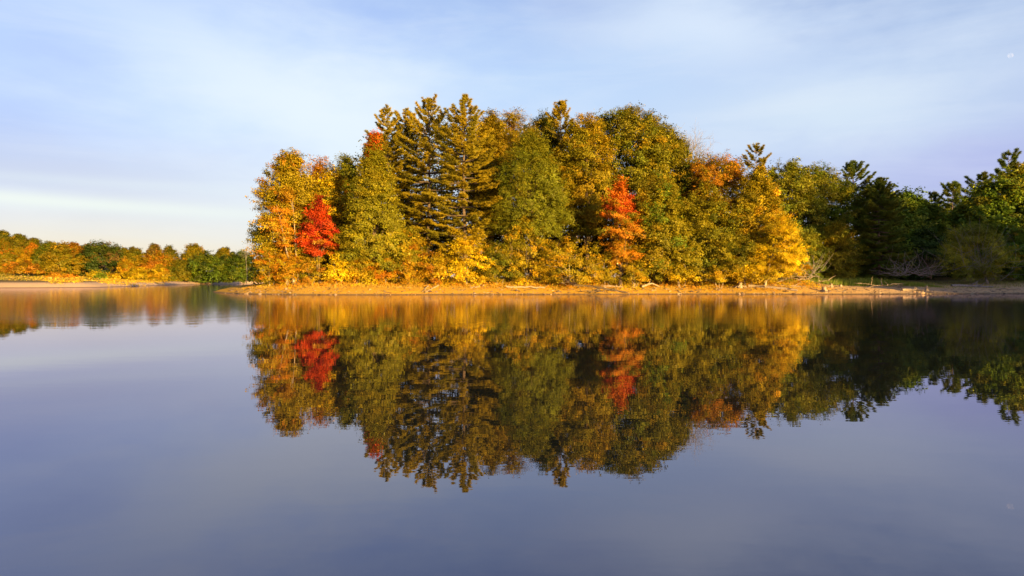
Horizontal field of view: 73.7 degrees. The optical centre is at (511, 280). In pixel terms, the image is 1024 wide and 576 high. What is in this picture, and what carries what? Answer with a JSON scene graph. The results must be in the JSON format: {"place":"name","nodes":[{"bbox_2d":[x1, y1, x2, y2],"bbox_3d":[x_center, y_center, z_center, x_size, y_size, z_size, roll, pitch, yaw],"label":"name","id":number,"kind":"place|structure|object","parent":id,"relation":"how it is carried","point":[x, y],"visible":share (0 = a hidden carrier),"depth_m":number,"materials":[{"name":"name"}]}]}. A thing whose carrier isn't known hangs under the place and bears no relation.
{"place":"outdoors","nodes":[
{"label":"outdoors","id":0,"kind":"place"},
{"bbox_2d":[0,284,1023,575],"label":"water","id":1,"kind":"structure","parent":0,"point":[182,430],"depth_m":7.96,"materials":[{"name":"liquid"}]},
{"bbox_2d":[0,265,1023,294],"bbox_3d":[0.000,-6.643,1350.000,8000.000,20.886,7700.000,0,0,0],"label":"ground","id":2,"kind":"structure","parent":0,"point":[304,291],"depth_m":89.28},
{"bbox_2d":[0,230,11,241],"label":"ridge tree","id":3,"kind":"object","parent":2,"relation":"on","point":[4,234],"visible":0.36,"depth_m":347.63,"materials":[{"name":"green plant"}]},
{"bbox_2d":[0,237,19,273],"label":"maple tree","id":4,"kind":"object","parent":2,"relation":"on","point":[7,253],"visible":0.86,"depth_m":290.23,"materials":[{"name":"orange plant"}]},
{"bbox_2d":[7,233,26,247],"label":"ridge tree","id":5,"kind":"object","parent":2,"relation":"on","point":[17,239],"visible":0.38,"depth_m":345.31,"materials":[{"name":"green plant"}]},
{"bbox_2d":[9,246,33,273],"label":"maple tree","id":6,"kind":"object","parent":2,"relation":"on","point":[22,254],"visible":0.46,"depth_m":294.15,"materials":[{"name":"orange plant"}]},
{"bbox_2d":[3,260,45,275],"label":"shrub","id":7,"kind":"object","parent":2,"relation":"on","point":[21,267],"visible":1,"depth_m":267.36,"materials":[{"name":"orange plant"}]},
{"bbox_2d":[20,237,41,248],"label":"ridge tree","id":8,"kind":"object","parent":2,"relation":"on","point":[36,241],"visible":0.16,"depth_m":342.89,"materials":[{"name":"green plant"}]},
{"bbox_2d":[25,242,38,255],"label":"maple tree","id":9,"kind":"object","parent":2,"relation":"on","point":[31,246],"visible":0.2,"depth_m":308.44,"materials":[{"name":"orange plant"}]},
{"bbox_2d":[30,245,49,274],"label":"maple tree","id":10,"kind":"object","parent":2,"relation":"on","point":[36,254],"visible":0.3,"depth_m":297.52,"materials":[{"name":"green plant"}]},
{"bbox_2d":[45,271,64,278],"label":"shrub","id":11,"kind":"object","parent":2,"relation":"on","point":[53,275],"visible":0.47,"depth_m":237.86,"materials":[{"name":"orange plant"}]},
{"bbox_2d":[32,240,90,275],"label":"tree","id":12,"kind":"object","parent":2,"relation":"on","point":[57,257],"visible":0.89,"depth_m":275.57,"materials":[{"name":"yellow plant"}]},
{"bbox_2d":[66,241,82,273],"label":"maple tree","id":13,"kind":"object","parent":2,"relation":"on","point":[74,245],"visible":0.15,"depth_m":290.65,"materials":[{"name":"orange plant"}]},
{"bbox_2d":[0,273,169,285],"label":"meadow grass","id":14,"kind":"structure","parent":2,"relation":"on","point":[78,279],"depth_m":203.84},
{"bbox_2d":[83,269,106,278],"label":"shrub","id":15,"kind":"object","parent":2,"relation":"on","point":[91,274],"visible":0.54,"depth_m":238.63,"materials":[{"name":"yellow plant"}]},
{"bbox_2d":[66,240,126,275],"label":"oak tree","id":16,"kind":"object","parent":2,"relation":"on","point":[97,252],"visible":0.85,"depth_m":283.31,"materials":[{"name":"green plant"}]},
{"bbox_2d":[93,271,111,279],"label":"shrub","id":17,"kind":"object","parent":2,"relation":"on","point":[99,275],"visible":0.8,"depth_m":236.80,"materials":[{"name":"green plant"}]},
{"bbox_2d":[108,246,136,270],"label":"maple tree","id":18,"kind":"object","parent":2,"relation":"on","point":[129,254],"visible":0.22,"depth_m":318.65,"materials":[{"name":"yellow plant"}]},
{"bbox_2d":[114,257,135,278],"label":"tree","id":19,"kind":"object","parent":2,"relation":"on","point":[125,265],"visible":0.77,"depth_m":270.49,"materials":[{"name":"orange plant"}]},
{"bbox_2d":[122,266,149,279],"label":"yellow bush","id":20,"kind":"object","parent":2,"relation":"on","point":[135,273],"visible":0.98,"depth_m":259.89,"materials":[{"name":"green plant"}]},
{"bbox_2d":[128,246,144,261],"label":"maple tree","id":21,"kind":"object","parent":2,"relation":"on","point":[138,251],"visible":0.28,"depth_m":323.27,"materials":[{"name":"green plant"}]},
{"bbox_2d":[144,242,161,257],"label":"maple tree","id":22,"kind":"object","parent":2,"relation":"on","point":[153,248],"visible":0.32,"depth_m":328.25,"materials":[{"name":"green plant"}]},
{"bbox_2d":[132,250,177,273],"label":"willow tree","id":23,"kind":"object","parent":2,"relation":"on","point":[149,262],"visible":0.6,"depth_m":281.06,"materials":[{"name":"orange plant"}]},
{"bbox_2d":[145,264,171,280],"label":"shrub","id":24,"kind":"object","parent":2,"relation":"on","point":[158,273],"visible":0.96,"depth_m":262.71,"materials":[{"name":"yellow plant"}]},
{"bbox_2d":[158,244,181,260],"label":"maple tree","id":25,"kind":"object","parent":2,"relation":"on","point":[168,249],"visible":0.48,"depth_m":328.67,"materials":[{"name":"green plant"}]},
{"bbox_2d":[165,259,193,281],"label":"willow tree","id":26,"kind":"object","parent":2,"relation":"on","point":[179,271],"visible":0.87,"depth_m":282.22,"materials":[{"name":"green plant"}]},
{"bbox_2d":[178,242,210,271],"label":"maple tree","id":27,"kind":"object","parent":2,"relation":"on","point":[192,249],"visible":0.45,"depth_m":331.73,"materials":[{"name":"yellow plant"}]},
{"bbox_2d":[184,250,228,283],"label":"tree","id":28,"kind":"object","parent":2,"relation":"on","point":[213,274],"visible":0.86,"depth_m":294.88,"materials":[{"name":"green plant"}]},
{"bbox_2d":[213,246,233,263],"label":"maple tree","id":29,"kind":"object","parent":2,"relation":"on","point":[221,251],"visible":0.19,"depth_m":327.92,"materials":[{"name":"green plant"}]},
{"bbox_2d":[220,249,256,283],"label":"tree","id":30,"kind":"object","parent":2,"relation":"on","point":[235,269],"visible":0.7,"depth_m":295.54,"materials":[{"name":"green plant"}]},
{"bbox_2d":[248,239,285,285],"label":"shrub","id":31,"kind":"object","parent":2,"relation":"on","point":[261,265],"visible":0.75,"depth_m":91.82,"materials":[{"name":"orange plant"}]},
{"bbox_2d":[261,185,301,284],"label":"young tree","id":32,"kind":"object","parent":2,"relation":"on","point":[286,197],"visible":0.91,"depth_m":91.05,"materials":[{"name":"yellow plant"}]},
{"bbox_2d":[265,250,308,284],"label":"shrub","id":33,"kind":"object","parent":2,"relation":"on","point":[290,265],"visible":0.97,"depth_m":90.10,"materials":[{"name":"orange plant"}]},
{"bbox_2d":[242,147,341,282],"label":"maple tree","id":34,"kind":"object","parent":2,"relation":"on","point":[288,171],"visible":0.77,"depth_m":93.40,"materials":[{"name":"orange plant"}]},
{"bbox_2d":[295,256,326,282],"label":"shrub","id":35,"kind":"object","parent":2,"relation":"on","point":[311,266],"visible":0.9,"depth_m":89.96,"materials":[{"name":"orange plant"}]},
{"bbox_2d":[291,193,341,283],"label":"red maple","id":36,"kind":"object","parent":2,"relation":"on","point":[317,225],"visible":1,"depth_m":90.03,"materials":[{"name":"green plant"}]},
{"bbox_2d":[294,155,347,278],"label":"maple tree","id":37,"kind":"object","parent":2,"relation":"on","point":[317,167],"visible":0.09,"depth_m":102.34,"materials":[{"name":"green plant"}]},
{"bbox_2d":[302,163,354,280],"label":"yellow tree","id":38,"kind":"object","parent":2,"relation":"on","point":[330,185],"visible":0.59,"depth_m":96.93,"materials":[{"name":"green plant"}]},
{"bbox_2d":[319,252,357,284],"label":"shrub","id":39,"kind":"object","parent":2,"relation":"on","point":[337,265],"visible":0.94,"depth_m":89.17,"materials":[{"name":"yellow plant"}]},
{"bbox_2d":[330,151,367,248],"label":"maple tree","id":40,"kind":"object","parent":2,"relation":"on","point":[348,170],"visible":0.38,"depth_m":104.93,"materials":[{"name":"green plant"}]},
{"bbox_2d":[340,249,370,283],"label":"shrub","id":41,"kind":"object","parent":2,"relation":"on","point":[361,276],"visible":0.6,"depth_m":89.41,"materials":[{"name":"yellow plant"}]},
{"bbox_2d":[328,127,414,282],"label":"conical tree","id":42,"kind":"object","parent":2,"relation":"on","point":[372,188],"visible":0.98,"depth_m":89.68,"materials":[{"name":"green plant"}]},
{"bbox_2d":[363,255,397,284],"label":"shrub","id":43,"kind":"object","parent":2,"relation":"on","point":[381,275],"visible":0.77,"depth_m":89.17,"materials":[{"name":"orange plant"}]},
{"bbox_2d":[356,104,416,277],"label":"pine tree","id":44,"kind":"object","parent":2,"relation":"on","point":[387,133],"visible":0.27,"depth_m":100.08,"materials":[{"name":"green plant"}]},
{"bbox_2d":[389,253,426,284],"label":"shrub","id":45,"kind":"object","parent":2,"relation":"on","point":[407,271],"visible":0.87,"depth_m":89.47,"materials":[{"name":"orange plant"}]},
{"bbox_2d":[383,224,433,281],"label":"maple tree","id":46,"kind":"object","parent":2,"relation":"on","point":[409,233],"visible":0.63,"depth_m":90.84,"materials":[{"name":"yellow plant"}]},
{"bbox_2d":[383,107,436,233],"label":"pine tree","id":47,"kind":"object","parent":2,"relation":"on","point":[407,131],"visible":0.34,"depth_m":105.14,"materials":[{"name":"green plant"}]},
{"bbox_2d":[392,93,468,263],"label":"pine tree","id":48,"kind":"object","parent":2,"relation":"on","point":[428,104],"visible":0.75,"depth_m":96.62,"materials":[{"name":"green plant"}]},
{"bbox_2d":[414,249,451,284],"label":"shrub","id":49,"kind":"object","parent":2,"relation":"on","point":[437,261],"visible":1,"depth_m":89.21,"materials":[{"name":"yellow plant"}]},
{"bbox_2d":[421,93,511,280],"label":"pine tree","id":50,"kind":"object","parent":2,"relation":"on","point":[465,167],"visible":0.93,"depth_m":92.66,"materials":[{"name":"green plant"}]},
{"bbox_2d":[438,227,503,283],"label":"bushy tree","id":51,"kind":"object","parent":2,"relation":"on","point":[463,270],"visible":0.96,"depth_m":89.22,"materials":[{"name":"yellow plant"}]},
{"bbox_2d":[465,107,515,279],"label":"maple tree","id":52,"kind":"object","parent":2,"relation":"on","point":[488,120],"visible":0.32,"depth_m":103.46,"materials":[{"name":"green plant"}]},
{"bbox_2d":[474,240,523,283],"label":"shrub","id":53,"kind":"object","parent":2,"relation":"on","point":[493,253],"visible":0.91,"depth_m":89.99,"materials":[{"name":"green plant"}]},
{"bbox_2d":[469,106,554,279],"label":"maple tree","id":54,"kind":"object","parent":2,"relation":"on","point":[515,117],"visible":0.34,"depth_m":102.06,"materials":[{"name":"green plant"}]},
{"bbox_2d":[498,210,555,282],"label":"bushy tree","id":55,"kind":"object","parent":2,"relation":"on","point":[522,265],"visible":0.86,"depth_m":90.37,"materials":[{"name":"yellow plant"}]},
{"bbox_2d":[487,124,578,282],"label":"maple tree","id":56,"kind":"object","parent":2,"relation":"on","point":[530,141],"visible":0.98,"depth_m":91.46,"materials":[{"name":"green plant"}]},
{"bbox_2d":[241,276,836,292],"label":"undergrowth","id":57,"kind":"object","parent":2,"relation":"on","point":[518,282],"visible":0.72,"depth_m":90.66,"materials":[{"name":"plant"}]},
{"bbox_2d":[519,109,568,280],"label":"maple tree","id":58,"kind":"object","parent":2,"relation":"on","point":[553,142],"visible":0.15,"depth_m":104.76,"materials":[{"name":"green plant"}]},
{"bbox_2d":[539,99,588,279],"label":"pine tree","id":59,"kind":"object","parent":2,"relation":"on","point":[560,108],"visible":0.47,"depth_m":99.00,"materials":[{"name":"green plant"}]},
{"bbox_2d":[531,235,608,284],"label":"bushy tree","id":60,"kind":"object","parent":2,"relation":"on","point":[581,279],"visible":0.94,"depth_m":88.77,"materials":[{"name":"yellow plant"}]},
{"bbox_2d":[550,112,619,277],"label":"tall tree","id":61,"kind":"object","parent":2,"relation":"on","point":[590,132],"visible":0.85,"depth_m":97.31,"materials":[{"name":"yellow plant"}]},
{"bbox_2d":[577,284,615,292],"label":"driftwood heap","id":62,"kind":"object","parent":2,"relation":"on","point":[606,289],"visible":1,"depth_m":86.36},
{"bbox_2d":[569,283,629,292],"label":"fallen log","id":63,"kind":"object","parent":2,"relation":"on","point":[578,285],"visible":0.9,"depth_m":88.94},
{"bbox_2d":[588,249,622,284],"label":"shrub","id":64,"kind":"object","parent":2,"relation":"on","point":[607,277],"visible":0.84,"depth_m":90.15,"materials":[{"name":"yellow plant"}]},
{"bbox_2d":[594,175,645,285],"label":"red maple","id":65,"kind":"object","parent":2,"relation":"on","point":[620,213],"visible":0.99,"depth_m":90.05,"materials":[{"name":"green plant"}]},
{"bbox_2d":[227,284,1017,294],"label":"pebbles","id":66,"kind":"object","parent":2,"relation":"on","point":[803,292],"visible":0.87,"depth_m":88.05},
{"bbox_2d":[555,102,697,280],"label":"oak tree","id":67,"kind":"object","parent":2,"relation":"on","point":[629,120],"visible":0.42,"depth_m":100.47,"materials":[{"name":"green plant"}]},
{"bbox_2d":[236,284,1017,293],"bbox_3d":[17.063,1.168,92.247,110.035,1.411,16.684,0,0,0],"label":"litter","id":68,"kind":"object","parent":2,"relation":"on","point":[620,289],"visible":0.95,"depth_m":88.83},
{"bbox_2d":[244,113,1023,284],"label":"woods","id":69,"kind":"object","parent":2,"relation":"on","point":[443,239],"visible":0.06,"depth_m":109.15,"materials":[{"name":"green plant"}]},
{"bbox_2d":[620,257,652,286],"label":"shrub","id":70,"kind":"object","parent":2,"relation":"on","point":[635,271],"visible":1,"depth_m":89.98,"materials":[{"name":"yellow plant"}]},
{"bbox_2d":[625,170,696,285],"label":"bushy tree","id":71,"kind":"object","parent":2,"relation":"on","point":[658,215],"visible":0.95,"depth_m":90.65,"materials":[{"name":"green plant"}]},
{"bbox_2d":[626,123,699,247],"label":"oak tree","id":72,"kind":"object","parent":2,"relation":"on","point":[684,172],"visible":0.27,"depth_m":101.48,"materials":[{"name":"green plant"}]},
{"bbox_2d":[664,259,702,286],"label":"shrub","id":73,"kind":"object","parent":2,"relation":"on","point":[685,275],"visible":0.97,"depth_m":89.74,"materials":[{"name":"yellow plant"}]},
{"bbox_2d":[678,120,721,280],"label":"bare tree","id":74,"kind":"object","parent":2,"relation":"on","point":[695,152],"visible":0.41,"depth_m":105.81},
{"bbox_2d":[667,181,745,284],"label":"bushy tree","id":75,"kind":"object","parent":2,"relation":"on","point":[714,208],"visible":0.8,"depth_m":92.02,"materials":[{"name":"green plant"}]},
{"bbox_2d":[699,263,740,288],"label":"shrub","id":76,"kind":"object","parent":2,"relation":"on","point":[719,274],"visible":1,"depth_m":89.55,"materials":[{"name":"yellow plant"}]},
{"bbox_2d":[679,148,761,268],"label":"maple tree","id":77,"kind":"object","parent":2,"relation":"on","point":[723,177],"visible":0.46,"depth_m":98.66,"materials":[{"name":"orange plant"}]},
{"bbox_2d":[710,225,765,284],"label":"bushy tree","id":78,"kind":"object","parent":2,"relation":"on","point":[747,250],"visible":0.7,"depth_m":90.63,"materials":[{"name":"green plant"}]},
{"bbox_2d":[729,263,762,288],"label":"shrub","id":79,"kind":"object","parent":2,"relation":"on","point":[752,270],"visible":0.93,"depth_m":89.45,"materials":[{"name":"yellow plant"}]},
{"bbox_2d":[731,142,777,206],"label":"pine tree","id":80,"kind":"object","parent":2,"relation":"on","point":[758,148],"visible":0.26,"depth_m":109.08,"materials":[{"name":"green plant"}]},
{"bbox_2d":[726,161,800,274],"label":"tall tree","id":81,"kind":"object","parent":2,"relation":"on","point":[762,192],"visible":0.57,"depth_m":93.33,"materials":[{"name":"yellow plant"}]},
{"bbox_2d":[748,284,797,291],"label":"fallen log","id":82,"kind":"object","parent":2,"relation":"on","point":[772,287],"visible":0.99,"depth_m":89.14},
{"bbox_2d":[746,210,815,285],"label":"yellow tree","id":83,"kind":"object","parent":2,"relation":"on","point":[785,265],"visible":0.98,"depth_m":89.17,"materials":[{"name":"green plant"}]},
{"bbox_2d":[760,156,832,259],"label":"maple tree","id":84,"kind":"object","parent":2,"relation":"on","point":[790,181],"visible":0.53,"depth_m":105.58,"materials":[{"name":"green plant"}]},
{"bbox_2d":[776,272,835,285],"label":"driftwood heap","id":85,"kind":"object","parent":2,"relation":"on","point":[803,278],"visible":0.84,"depth_m":90.42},
{"bbox_2d":[788,252,833,277],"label":"dead branches","id":86,"kind":"object","parent":2,"relation":"on","point":[813,272],"visible":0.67,"depth_m":93.20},
{"bbox_2d":[793,228,835,278],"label":"tree","id":87,"kind":"object","parent":2,"relation":"on","point":[812,237],"visible":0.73,"depth_m":101.70,"materials":[{"name":"green plant"}]},
{"bbox_2d":[787,159,866,278],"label":"tall tree","id":88,"kind":"object","parent":2,"relation":"on","point":[834,194],"visible":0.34,"depth_m":108.89,"materials":[{"name":"green plant"}]},
{"bbox_2d":[808,219,869,279],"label":"tree","id":89,"kind":"object","parent":2,"relation":"on","point":[843,269],"visible":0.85,"depth_m":102.47,"materials":[{"name":"green plant"}]},
{"bbox_2d":[822,160,895,274],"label":"pine tree","id":90,"kind":"object","parent":2,"relation":"on","point":[851,168],"visible":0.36,"depth_m":110.34,"materials":[{"name":"green plant"}]},
{"bbox_2d":[849,176,916,281],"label":"hemlock tree","id":91,"kind":"object","parent":2,"relation":"on","point":[878,203],"visible":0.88,"depth_m":106.62,"materials":[{"name":"green plant"}]},
{"bbox_2d":[879,183,937,274],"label":"maple tree","id":92,"kind":"object","parent":2,"relation":"on","point":[916,201],"visible":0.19,"depth_m":129.21,"materials":[{"name":"green plant"}]},
{"bbox_2d":[871,250,947,275],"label":"dead shrub","id":93,"kind":"object","parent":2,"relation":"on","point":[907,269],"visible":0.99,"depth_m":98.64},
{"bbox_2d":[885,224,968,279],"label":"tree","id":94,"kind":"object","parent":2,"relation":"on","point":[925,239],"visible":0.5,"depth_m":119.62,"materials":[{"name":"green plant"}]},
{"bbox_2d":[905,250,950,278],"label":"dead shrub","id":95,"kind":"object","parent":2,"relation":"on","point":[928,266],"visible":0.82,"depth_m":99.99,"materials":[{"name":"grey plant"}]},
{"bbox_2d":[922,197,948,238],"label":"maple tree","id":96,"kind":"object","parent":2,"relation":"on","point":[933,214],"visible":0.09,"depth_m":147.49,"materials":[{"name":"green plant"}]},
{"bbox_2d":[928,190,945,208],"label":"pine tree","id":97,"kind":"object","parent":2,"relation":"on","point":[933,194],"visible":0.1,"depth_m":164.21,"materials":[{"name":"green plant"}]},
{"bbox_2d":[937,181,962,214],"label":"pine tree","id":98,"kind":"object","parent":2,"relation":"on","point":[954,189],"visible":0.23,"depth_m":159.41,"materials":[{"name":"green plant"}]},
{"bbox_2d":[932,204,998,277],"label":"maple tree","id":99,"kind":"object","parent":2,"relation":"on","point":[962,214],"visible":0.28,"depth_m":126.76,"materials":[{"name":"green plant"}]},
{"bbox_2d":[951,281,993,287],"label":"fallen log","id":100,"kind":"object","parent":2,"relation":"on","point":[960,285],"visible":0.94,"depth_m":98.89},
{"bbox_2d":[951,171,996,208],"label":"pine tree","id":101,"kind":"object","parent":2,"relation":"on","point":[984,175],"visible":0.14,"depth_m":165.23,"materials":[{"name":"green plant"}]},
{"bbox_2d":[930,221,1020,283],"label":"tangled tree","id":102,"kind":"object","parent":2,"relation":"on","point":[971,231],"visible":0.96,"depth_m":103.49,"materials":[{"name":"green plant"}]},
{"bbox_2d":[922,219,1023,281],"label":"hanging twigs","id":103,"kind":"object","parent":102,"relation":"hanging from","point":[980,255],"visible":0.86,"depth_m":101.73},
{"bbox_2d":[947,171,1023,274],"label":"oak tree","id":104,"kind":"object","parent":2,"relation":"on","point":[1004,210],"visible":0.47,"depth_m":130.73,"materials":[{"name":"green plant"}]},
{"bbox_2d":[987,147,1021,180],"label":"pine tree","id":105,"kind":"object","parent":2,"relation":"on","point":[1013,159],"visible":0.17,"depth_m":199.00,"materials":[{"name":"green plant"}]},
{"bbox_2d":[986,224,1023,280],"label":"tree","id":106,"kind":"object","parent":2,"relation":"on","point":[1018,236],"visible":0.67,"depth_m":108.56,"materials":[{"name":"green plant"}]},
{"bbox_2d":[992,162,1023,193],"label":"maple tree","id":107,"kind":"object","parent":2,"relation":"on","point":[1015,171],"visible":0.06,"depth_m":168.40,"materials":[{"name":"green plant"}]},
{"bbox_2d":[0,0,1023,276],"label":"sky","id":108,"kind":"structure","parent":0,"point":[125,123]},
{"bbox_2d":[786,276,1023,288],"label":"grass","id":109,"kind":"structure","parent":0,"point":[853,281],"depth_m":99.65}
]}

